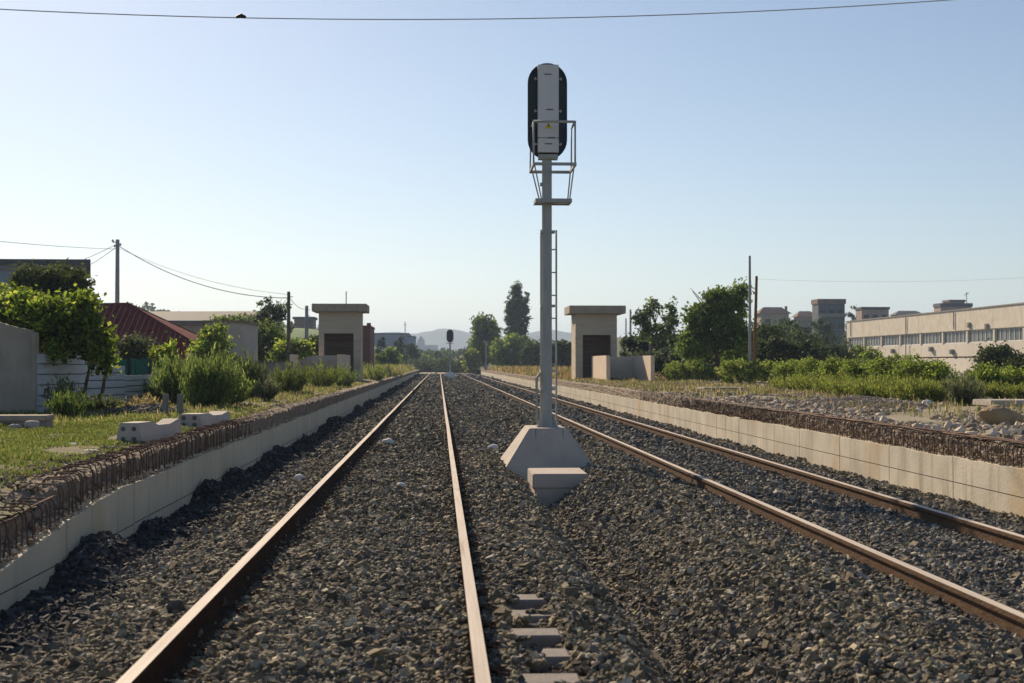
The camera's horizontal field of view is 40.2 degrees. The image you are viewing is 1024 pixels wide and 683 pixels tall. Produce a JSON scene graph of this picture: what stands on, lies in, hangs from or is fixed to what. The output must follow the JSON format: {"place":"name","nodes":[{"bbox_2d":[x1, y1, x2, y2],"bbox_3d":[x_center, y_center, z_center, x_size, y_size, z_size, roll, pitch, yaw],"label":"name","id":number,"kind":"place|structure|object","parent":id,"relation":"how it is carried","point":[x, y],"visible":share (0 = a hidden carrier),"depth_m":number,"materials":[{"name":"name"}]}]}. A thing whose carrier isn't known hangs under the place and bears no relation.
{"place":"outdoors","nodes":[
{"label":"outdoors","id":0,"kind":"place"},
{"bbox_2d":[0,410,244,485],"bbox_3d":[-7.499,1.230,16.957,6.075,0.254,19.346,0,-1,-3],"label":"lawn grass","id":1,"kind":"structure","parent":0,"point":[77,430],"depth_m":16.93,"materials":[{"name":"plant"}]},
{"bbox_2d":[0,381,366,424],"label":"edge grass","id":2,"kind":"structure","parent":0,"point":[302,393],"depth_m":28.80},
{"bbox_2d":[0,369,418,518],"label":"platform ground","id":3,"kind":"structure","parent":0,"point":[63,449],"depth_m":15.43,"materials":[{"name":"soil"}]},
{"bbox_2d":[0,322,38,411],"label":"concrete garden wall","id":4,"kind":"structure","parent":3,"relation":"on","point":[19,349],"depth_m":26.54,"materials":[{"name":"concrete"}]},
{"bbox_2d":[0,414,54,427],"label":"concrete slab","id":5,"kind":"object","parent":3,"relation":"on","point":[45,420],"depth_m":20.66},
{"bbox_2d":[0,259,91,290],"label":"industrial building","id":6,"kind":"structure","parent":3,"relation":"on","point":[5,270],"depth_m":90.41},
{"bbox_2d":[4,257,101,307],"bbox_3d":[-14.861,-0.869,45.291,3.318,3.758,3.020,0,-1,-3],"label":"evergreen tree","id":7,"kind":"object","parent":3,"relation":"on","point":[52,278],"visible":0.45,"depth_m":44.70,"materials":[{"name":"green plant"}]},
{"bbox_2d":[37,354,85,412],"bbox_3d":[-9.028,0.955,27.951,0.127,1.408,2.751,0,-1,2],"label":"plank fence","id":8,"kind":"object","parent":3,"relation":"on","point":[75,368],"visible":0.49,"depth_m":27.51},
{"bbox_2d":[0,278,126,394],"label":"tree","id":9,"kind":"object","parent":3,"relation":"on","point":[67,327],"visible":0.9,"depth_m":27.61,"materials":[{"name":"green plant"}]},
{"bbox_2d":[41,372,89,413],"bbox_3d":[-8.339,0.977,25.891,0.834,0.836,0.736,0,-1,22],"label":"feathery shrub","id":10,"kind":"object","parent":3,"relation":"on","point":[60,388],"visible":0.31,"depth_m":25.86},
{"bbox_2d":[42,386,94,416],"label":"feathery shrub","id":11,"kind":"object","parent":3,"relation":"on","point":[66,406],"visible":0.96,"depth_m":23.76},
{"bbox_2d":[83,365,124,403],"bbox_3d":[-8.941,1.119,30.646,0.130,1.208,2.736,0,-1,2],"label":"plank fence","id":12,"kind":"object","parent":3,"relation":"on","point":[115,384],"visible":0.47,"depth_m":30.91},
{"bbox_2d":[82,391,125,410],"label":"feathery shrub","id":13,"kind":"object","parent":3,"relation":"on","point":[102,404],"visible":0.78,"depth_m":27.46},
{"bbox_2d":[112,239,121,302],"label":"utility pole","id":14,"kind":"object","parent":3,"relation":"on","point":[117,284],"visible":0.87,"depth_m":82.88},
{"bbox_2d":[43,303,200,378],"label":"house","id":15,"kind":"structure","parent":3,"relation":"on","point":[129,318],"depth_m":73.10,"materials":[{"name":"paint"}]},
{"bbox_2d":[112,358,151,384],"bbox_3d":[-9.782,1.131,36.017,1.013,1.416,0.101,0,-1,-3],"label":"green screen","id":16,"kind":"object","parent":3,"relation":"on","point":[136,366],"visible":0.32,"depth_m":36.04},
{"bbox_2d":[123,375,151,403],"bbox_3d":[-8.863,1.277,33.035,0.134,0.968,2.138,0,-1,2],"label":"plank fence","id":17,"kind":"object","parent":3,"relation":"on","point":[133,387],"visible":0.48,"depth_m":32.77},
{"bbox_2d":[112,330,167,359],"bbox_3d":[-10.535,0.460,39.458,1.554,1.562,1.718,1,-1,-40],"label":"olive tree","id":18,"kind":"object","parent":3,"relation":"on","point":[134,346],"visible":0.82,"depth_m":39.18,"materials":[{"name":"green plant"}]},
{"bbox_2d":[95,403,186,414],"bbox_3d":[-6.854,1.286,26.068,1.694,0.274,2.665,0,-1,-3],"label":"rubble heap","id":19,"kind":"object","parent":3,"relation":"on","point":[139,408],"visible":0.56,"depth_m":25.60,"materials":[{"name":"stone"}]},
{"bbox_2d":[116,418,181,441],"bbox_3d":[-4.675,1.157,18.114,0.336,0.270,1.524,0,-1,6],"label":"precast block","id":20,"kind":"object","parent":3,"relation":"on","point":[148,431],"depth_m":17.67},
{"bbox_2d":[0,394,324,513],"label":"rubble","id":21,"kind":"object","parent":3,"relation":"on","point":[21,478],"visible":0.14,"depth_m":12.99,"materials":[{"name":"stone"}]},
{"bbox_2d":[146,337,189,375],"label":"shrub","id":22,"kind":"object","parent":3,"relation":"on","point":[163,349],"visible":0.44,"depth_m":38.15,"materials":[{"name":"green plant"}]},
{"bbox_2d":[148,348,200,403],"bbox_3d":[-7.730,0.807,32.674,1.364,1.341,1.355,0,-1,28],"label":"feathery shrub","id":23,"kind":"object","parent":3,"relation":"on","point":[168,381],"visible":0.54,"depth_m":32.34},
{"bbox_2d":[179,375,213,406],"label":"feathery shrub","id":24,"kind":"object","parent":3,"relation":"on","point":[194,396],"visible":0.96,"depth_m":30.05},
{"bbox_2d":[148,311,256,323],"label":"warehouse","id":25,"kind":"structure","parent":3,"relation":"on","point":[186,317],"depth_m":154.75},
{"bbox_2d":[179,411,230,426],"bbox_3d":[-4.848,1.229,22.104,0.417,0.220,1.514,0,-1,6],"label":"precast block","id":26,"kind":"object","parent":3,"relation":"on","point":[199,419],"depth_m":21.55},
{"bbox_2d":[177,341,248,406],"bbox_3d":[-6.556,0.734,30.689,1.554,1.496,1.541,0,-1,-3],"label":"feathery shrub","id":27,"kind":"object","parent":3,"relation":"on","point":[221,378],"visible":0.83,"depth_m":30.41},
{"bbox_2d":[186,317,239,365],"bbox_3d":[-11.921,0.323,56.313,2.259,2.681,3.065,0,-1,-3],"label":"shrub","id":28,"kind":"object","parent":3,"relation":"on","point":[207,339],"visible":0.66,"depth_m":55.98,"materials":[{"name":"green plant"}]},
{"bbox_2d":[202,320,259,366],"bbox_3d":[-13.173,0.700,63.888,2.632,3.174,5.220,0,-1,-3],"label":"concrete hut","id":29,"kind":"object","parent":3,"relation":"on","point":[247,332],"visible":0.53,"depth_m":61.48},
{"bbox_2d":[225,344,272,398],"bbox_3d":[-6.971,0.813,36.645,1.322,1.502,1.225,0,-1,-3],"label":"feathery shrub","id":30,"kind":"object","parent":3,"relation":"on","point":[255,372],"visible":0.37,"depth_m":36.50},
{"bbox_2d":[252,374,283,399],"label":"feathery shrub","id":31,"kind":"object","parent":3,"relation":"on","point":[269,391],"visible":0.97,"depth_m":35.57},
{"bbox_2d":[244,296,293,360],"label":"thin tree","id":32,"kind":"object","parent":3,"relation":"on","point":[277,311],"visible":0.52,"depth_m":87.01,"materials":[{"name":"green plant"}]},
{"bbox_2d":[257,315,299,360],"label":"broadleaf tree","id":33,"kind":"object","parent":3,"relation":"on","point":[267,334],"visible":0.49,"depth_m":78.71,"materials":[{"name":"green plant"}]},
{"bbox_2d":[268,358,313,392],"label":"feathery shrub","id":34,"kind":"object","parent":3,"relation":"on","point":[295,380],"visible":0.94,"depth_m":43.48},
{"bbox_2d":[264,337,317,364],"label":"shrub","id":35,"kind":"object","parent":3,"relation":"on","point":[301,349],"visible":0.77,"depth_m":74.95,"materials":[{"name":"green plant"}]},
{"bbox_2d":[290,354,349,379],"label":"stair parapet","id":36,"kind":"structure","parent":3,"relation":"on","point":[337,360],"depth_m":78.71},
{"bbox_2d":[301,358,346,386],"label":"feathery shrub","id":37,"kind":"object","parent":3,"relation":"on","point":[328,377],"visible":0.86,"depth_m":54.44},
{"bbox_2d":[312,304,368,379],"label":"stair shelter","id":38,"kind":"object","parent":3,"relation":"on","point":[340,328],"visible":0.69,"depth_m":79.65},
{"bbox_2d":[363,323,374,366],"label":"brick building","id":39,"kind":"structure","parent":3,"relation":"on","point":[368,342],"depth_m":104.59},
{"bbox_2d":[363,361,414,380],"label":"verge grass","id":40,"kind":"structure","parent":3,"relation":"on","point":[409,367],"depth_m":110.31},
{"bbox_2d":[374,346,407,364],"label":"tree","id":41,"kind":"object","parent":3,"relation":"on","point":[389,354],"visible":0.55,"depth_m":178.62,"materials":[{"name":"green plant"}]},
{"bbox_2d":[0,0,948,19],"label":"overhead wire","id":42,"kind":"object","parent":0,"point":[475,19],"visible":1,"depth_m":30.11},
{"bbox_2d":[382,329,570,350],"bbox_3d":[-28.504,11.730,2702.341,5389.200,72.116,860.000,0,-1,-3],"label":"mountain","id":43,"kind":"structure","parent":0,"point":[438,337],"depth_m":2619.72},
{"bbox_2d":[0,0,1023,336],"label":"sky","id":44,"kind":"structure","parent":0,"point":[876,149],"materials":[{"name":"blue"}]},
{"bbox_2d":[0,372,1023,682],"bbox_3d":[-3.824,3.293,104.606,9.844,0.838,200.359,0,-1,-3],"label":"ballast stones","id":45,"kind":"object","parent":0,"point":[362,583],"visible":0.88,"depth_m":10.31,"materials":[{"name":"gravel"}]},
{"bbox_2d":[116,373,429,682],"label":"rail","id":46,"kind":"object","parent":45,"relation":"on","point":[171,647],"visible":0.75,"depth_m":8.86,"materials":[{"name":"metal"}]},
{"bbox_2d":[68,665,579,682],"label":"sleeper","id":47,"kind":"object","parent":45,"relation":"on","point":[193,673],"visible":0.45,"depth_m":6.86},
{"bbox_2d":[201,640,570,671],"bbox_3d":[-0.954,1.732,7.434,2.570,0.265,0.280,0,-1,-3],"label":"sleeper","id":48,"kind":"object","parent":45,"relation":"on","point":[555,655],"visible":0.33,"depth_m":7.41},
{"bbox_2d":[219,620,562,646],"bbox_3d":[-0.985,1.742,8.033,2.570,0.265,0.280,0,-1,-2],"label":"sleeper","id":49,"kind":"object","parent":45,"relation":"on","point":[549,637],"visible":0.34,"depth_m":8.00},
{"bbox_2d":[234,602,550,625],"bbox_3d":[-1.016,1.751,8.632,2.570,0.265,0.280,0,-1,-3],"label":"sleeper","id":50,"kind":"object","parent":45,"relation":"on","point":[536,617],"visible":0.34,"depth_m":8.61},
{"bbox_2d":[248,587,547,609],"bbox_3d":[-1.048,1.761,9.231,2.570,0.265,0.280,0,-1,-3],"label":"sleeper","id":51,"kind":"object","parent":45,"relation":"on","point":[528,601],"visible":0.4,"depth_m":9.18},
{"bbox_2d":[440,373,493,682],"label":"rail","id":52,"kind":"object","parent":45,"relation":"on","point":[480,657],"visible":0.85,"depth_m":8.53,"materials":[{"name":"metal"}]},
{"bbox_2d":[460,346,479,373],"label":"bush","id":53,"kind":"object","parent":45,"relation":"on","point":[470,362],"visible":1,"depth_m":229.36,"materials":[{"name":"green plant"}]},
{"bbox_2d":[501,63,591,488],"bbox_3d":[0.529,-0.960,21.949,1.967,6.653,2.736,0,-1,-3],"label":"railway signal","id":54,"kind":"object","parent":45,"relation":"on","point":[546,441],"visible":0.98,"depth_m":21.46,"materials":[{"name":"metal"}]},
{"bbox_2d":[528,468,587,506],"bbox_3d":[0.629,2.216,19.576,0.756,0.817,1.100,0,-1,-3],"label":"concrete block","id":55,"kind":"object","parent":45,"relation":"on","point":[548,486],"depth_m":19.04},
{"bbox_2d":[463,374,1023,637],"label":"rail","id":56,"kind":"object","parent":45,"relation":"on","point":[1000,615],"visible":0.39,"depth_m":11.00,"materials":[{"name":"metal"}]},
{"bbox_2d":[469,373,1023,550],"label":"rail","id":57,"kind":"object","parent":45,"relation":"on","point":[998,536],"visible":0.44,"depth_m":15.99,"materials":[{"name":"metal"}]},
{"bbox_2d":[452,337,709,368],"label":"hill","id":58,"kind":"structure","parent":0,"point":[619,348],"depth_m":339.82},
{"bbox_2d":[757,306,791,328],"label":"hillside house","id":59,"kind":"structure","parent":58,"relation":"on","point":[771,314],"depth_m":333.88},
{"bbox_2d":[811,299,845,349],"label":"hillside house","id":60,"kind":"structure","parent":58,"relation":"on","point":[832,311],"depth_m":304.14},
{"bbox_2d":[855,307,889,319],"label":"hillside house","id":61,"kind":"structure","parent":58,"relation":"on","point":[868,312],"depth_m":335.12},
{"bbox_2d":[478,369,1023,446],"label":"platform ground","id":62,"kind":"structure","parent":0,"point":[901,416],"depth_m":26.87,"materials":[{"name":"soil"}]},
{"bbox_2d":[466,311,503,369],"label":"broadleaf tree","id":63,"kind":"object","parent":62,"relation":"on","point":[481,323],"visible":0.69,"depth_m":234.01,"materials":[{"name":"green plant"}]},
{"bbox_2d":[479,332,535,366],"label":"broadleaf tree","id":64,"kind":"object","parent":62,"relation":"on","point":[508,350],"visible":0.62,"depth_m":223.42,"materials":[{"name":"green plant"}]},
{"bbox_2d":[502,280,531,336],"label":"poplar","id":65,"kind":"object","parent":62,"relation":"on","point":[516,310],"visible":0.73,"depth_m":254.85,"materials":[{"name":"green plant"}]},
{"bbox_2d":[517,339,539,366],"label":"broadleaf tree","id":66,"kind":"object","parent":62,"relation":"on","point":[529,355],"visible":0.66,"depth_m":214.47,"materials":[{"name":"green plant"}]},
{"bbox_2d":[539,338,570,366],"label":"broadleaf tree","id":67,"kind":"object","parent":62,"relation":"on","point":[563,353],"visible":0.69,"depth_m":169.48,"materials":[{"name":"green plant"}]},
{"bbox_2d":[564,305,625,379],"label":"stair shelter","id":68,"kind":"object","parent":62,"relation":"on","point":[593,330],"visible":0.75,"depth_m":80.41,"materials":[{"name":"concrete"}]},
{"bbox_2d":[592,355,654,380],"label":"stair parapet","id":69,"kind":"structure","parent":62,"relation":"on","point":[607,367],"depth_m":76.55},
{"bbox_2d":[487,365,771,379],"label":"embankment grass","id":70,"kind":"structure","parent":62,"relation":"on","point":[564,372],"depth_m":115.28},
{"bbox_2d":[619,332,687,356],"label":"dark tree","id":71,"kind":"object","parent":62,"relation":"on","point":[630,343],"visible":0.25,"depth_m":92.95,"materials":[{"name":"green plant"}]},
{"bbox_2d":[628,296,683,374],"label":"sparse tree","id":72,"kind":"object","parent":62,"relation":"on","point":[641,320],"visible":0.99,"depth_m":90.34,"materials":[{"name":"green plant"}]},
{"bbox_2d":[625,344,687,376],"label":"undergrowth bush","id":73,"kind":"object","parent":62,"relation":"on","point":[662,356],"visible":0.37,"depth_m":84.02,"materials":[{"name":"green plant"}]},
{"bbox_2d":[662,357,716,381],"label":"hedge","id":74,"kind":"object","parent":62,"relation":"on","point":[696,369],"visible":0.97,"depth_m":72.16,"materials":[{"name":"green plant"}]},
{"bbox_2d":[563,377,841,397],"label":"platform weeds","id":75,"kind":"object","parent":62,"relation":"on","point":[674,388],"visible":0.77,"depth_m":52.51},
{"bbox_2d":[669,276,759,380],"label":"tree","id":76,"kind":"object","parent":62,"relation":"on","point":[727,333],"visible":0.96,"depth_m":74.02,"materials":[{"name":"green plant"}]},
{"bbox_2d":[748,256,751,383],"bbox_3d":[10.650,-0.637,62.658,0.150,6.408,0.153,0,-1,-3],"label":"utility pole","id":77,"kind":"object","parent":62,"relation":"on","point":[749,320],"visible":0.66,"depth_m":62.63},
{"bbox_2d":[713,357,822,383],"bbox_3d":[11.759,1.354,62.683,5.352,1.336,2.404,0,-1,-3],"label":"hedge","id":78,"kind":"object","parent":62,"relation":"on","point":[748,372],"visible":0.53,"depth_m":62.25,"materials":[{"name":"green plant"}]},
{"bbox_2d":[751,318,790,367],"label":"background tree","id":79,"kind":"object","parent":62,"relation":"on","point":[765,329],"visible":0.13,"depth_m":92.56,"materials":[{"name":"green plant"}]},
{"bbox_2d":[768,357,803,387],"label":"leafy shrub","id":80,"kind":"object","parent":62,"relation":"on","point":[784,369],"visible":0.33,"depth_m":50.27,"materials":[{"name":"green plant"}]},
{"bbox_2d":[746,332,829,365],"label":"undergrowth bush","id":81,"kind":"object","parent":62,"relation":"on","point":[771,347],"visible":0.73,"depth_m":80.14,"materials":[{"name":"green plant"}]},
{"bbox_2d":[565,379,1023,440],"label":"rubble","id":82,"kind":"object","parent":62,"relation":"on","point":[974,425],"visible":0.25,"depth_m":27.07,"materials":[{"name":"stone"}]},
{"bbox_2d":[790,356,821,389],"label":"leafy shrub","id":83,"kind":"object","parent":62,"relation":"on","point":[809,365],"visible":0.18,"depth_m":48.33,"materials":[{"name":"green plant"}]},
{"bbox_2d":[780,322,837,361],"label":"background tree","id":84,"kind":"object","parent":62,"relation":"on","point":[799,335],"visible":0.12,"depth_m":100.46,"materials":[{"name":"green plant"}]},
{"bbox_2d":[808,316,838,345],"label":"background tree","id":85,"kind":"object","parent":62,"relation":"on","point":[827,328],"visible":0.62,"depth_m":212.39,"materials":[{"name":"green plant"}]},
{"bbox_2d":[809,353,855,389],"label":"leafy shrub","id":86,"kind":"object","parent":62,"relation":"on","point":[829,365],"visible":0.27,"depth_m":45.37,"materials":[{"name":"green plant"}]},
{"bbox_2d":[824,336,861,363],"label":"background tree","id":87,"kind":"object","parent":62,"relation":"on","point":[843,352],"visible":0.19,"depth_m":105.69,"materials":[{"name":"green plant"}]},
{"bbox_2d":[819,373,873,395],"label":"reed clump","id":88,"kind":"object","parent":62,"relation":"on","point":[833,386],"visible":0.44,"depth_m":38.86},
{"bbox_2d":[835,351,884,381],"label":"leafy shrub","id":89,"kind":"object","parent":62,"relation":"on","point":[850,366],"visible":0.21,"depth_m":42.27,"materials":[{"name":"green plant"}]},
{"bbox_2d":[795,395,936,409],"bbox_3d":[7.961,1.362,31.944,2.655,0.292,6.786,0,-1,-3],"label":"rubble heap","id":90,"kind":"object","parent":62,"relation":"on","point":[863,399],"visible":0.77,"depth_m":30.66,"materials":[{"name":"stone"}]},
{"bbox_2d":[709,385,1023,427],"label":"reed fringe","id":91,"kind":"object","parent":62,"relation":"on","point":[919,402],"visible":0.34,"depth_m":29.36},
{"bbox_2d":[841,373,892,396],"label":"reed clump","id":92,"kind":"object","parent":62,"relation":"on","point":[860,390],"visible":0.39,"depth_m":36.95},
{"bbox_2d":[859,349,904,382],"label":"leafy shrub","id":93,"kind":"object","parent":62,"relation":"on","point":[879,367],"visible":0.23,"depth_m":40.40,"materials":[{"name":"green plant"}]},
{"bbox_2d":[861,374,919,398],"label":"reed clump","id":94,"kind":"object","parent":62,"relation":"on","point":[881,389],"visible":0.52,"depth_m":35.87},
{"bbox_2d":[887,349,927,384],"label":"leafy shrub","id":95,"kind":"object","parent":62,"relation":"on","point":[906,367],"visible":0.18,"depth_m":38.47,"materials":[{"name":"green plant"}]},
{"bbox_2d":[882,373,944,400],"bbox_3d":[9.762,1.136,34.055,1.512,0.731,1.410,0,-1,-3],"label":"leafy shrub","id":96,"kind":"object","parent":62,"relation":"on","point":[903,393],"visible":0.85,"depth_m":33.87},
{"bbox_2d":[907,357,959,388],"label":"leafy shrub","id":97,"kind":"object","parent":62,"relation":"on","point":[937,369],"visible":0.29,"depth_m":37.29,"materials":[{"name":"green plant"}]},
{"bbox_2d":[883,356,983,371],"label":"boundary wall","id":98,"kind":"structure","parent":62,"relation":"on","point":[962,365],"depth_m":161.91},
{"bbox_2d":[846,302,1023,359],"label":"factory building","id":99,"kind":"structure","parent":62,"relation":"on","point":[952,333],"depth_m":179.26,"materials":[{"name":"beige concrete"}]},
{"bbox_2d":[969,329,992,342],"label":"window","id":100,"kind":"structure","parent":99,"relation":"in","point":[981,334],"depth_m":167.35,"materials":[{"name":"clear glass"}]},
{"bbox_2d":[996,327,1022,341],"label":"window","id":101,"kind":"structure","parent":99,"relation":"in","point":[1014,333],"depth_m":158.98,"materials":[{"name":"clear glass"}]},
{"bbox_2d":[911,376,962,402],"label":"reed clump","id":102,"kind":"object","parent":62,"relation":"on","point":[941,393],"visible":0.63,"depth_m":33.74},
{"bbox_2d":[940,369,987,405],"bbox_3d":[10.211,1.036,31.605,1.021,0.871,1.106,0,-1,-3],"label":"flowering weed","id":103,"kind":"object","parent":62,"relation":"on","point":[966,393],"visible":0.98,"depth_m":31.39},
{"bbox_2d":[958,360,1012,386],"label":"leafy shrub","id":104,"kind":"object","parent":62,"relation":"on","point":[990,374],"visible":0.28,"depth_m":38.30,"materials":[{"name":"green plant"}]},
{"bbox_2d":[969,338,1019,372],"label":"round bush","id":105,"kind":"object","parent":62,"relation":"on","point":[990,353],"visible":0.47,"depth_m":70.96,"materials":[{"name":"green plant"}]},
{"bbox_2d":[979,404,1023,424],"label":"boulder","id":106,"kind":"object","parent":62,"relation":"on","point":[996,414],"visible":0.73,"depth_m":21.80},
{"bbox_2d":[981,380,1023,398],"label":"reed clump","id":107,"kind":"object","parent":62,"relation":"on","point":[1006,393],"visible":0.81,"depth_m":35.91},
{"bbox_2d":[997,363,1023,387],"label":"leafy shrub","id":108,"kind":"object","parent":62,"relation":"on","point":[1018,378],"visible":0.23,"depth_m":38.30,"materials":[{"name":"green plant"}]},
{"label":"ground","id":109,"kind":"structure","parent":0,"visible":0},
{"bbox_2d":[0,370,417,610],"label":"platform wall","id":110,"kind":"structure","parent":109,"relation":"on","point":[124,511],"depth_m":14.19,"materials":[{"name":"concrete"}]},
{"bbox_2d":[0,400,1023,566],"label":"broken concrete","id":111,"kind":"object","parent":110,"relation":"on","point":[39,536],"visible":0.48,"depth_m":16.33,"materials":[{"name":"concrete"}]},
{"bbox_2d":[374,333,410,349],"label":"factory hall","id":112,"kind":"structure","parent":109,"relation":"on","point":[391,339],"depth_m":418.72,"materials":[{"name":"grey metal"}]},
{"bbox_2d":[407,355,480,374],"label":"wood","id":113,"kind":"object","parent":109,"relation":"on","point":[422,364],"visible":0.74,"depth_m":245.80,"materials":[{"name":"green plant"}]},
{"bbox_2d":[481,370,1023,516],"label":"platform wall","id":114,"kind":"structure","parent":109,"relation":"on","point":[994,486],"depth_m":22.13,"materials":[{"name":"concrete"}]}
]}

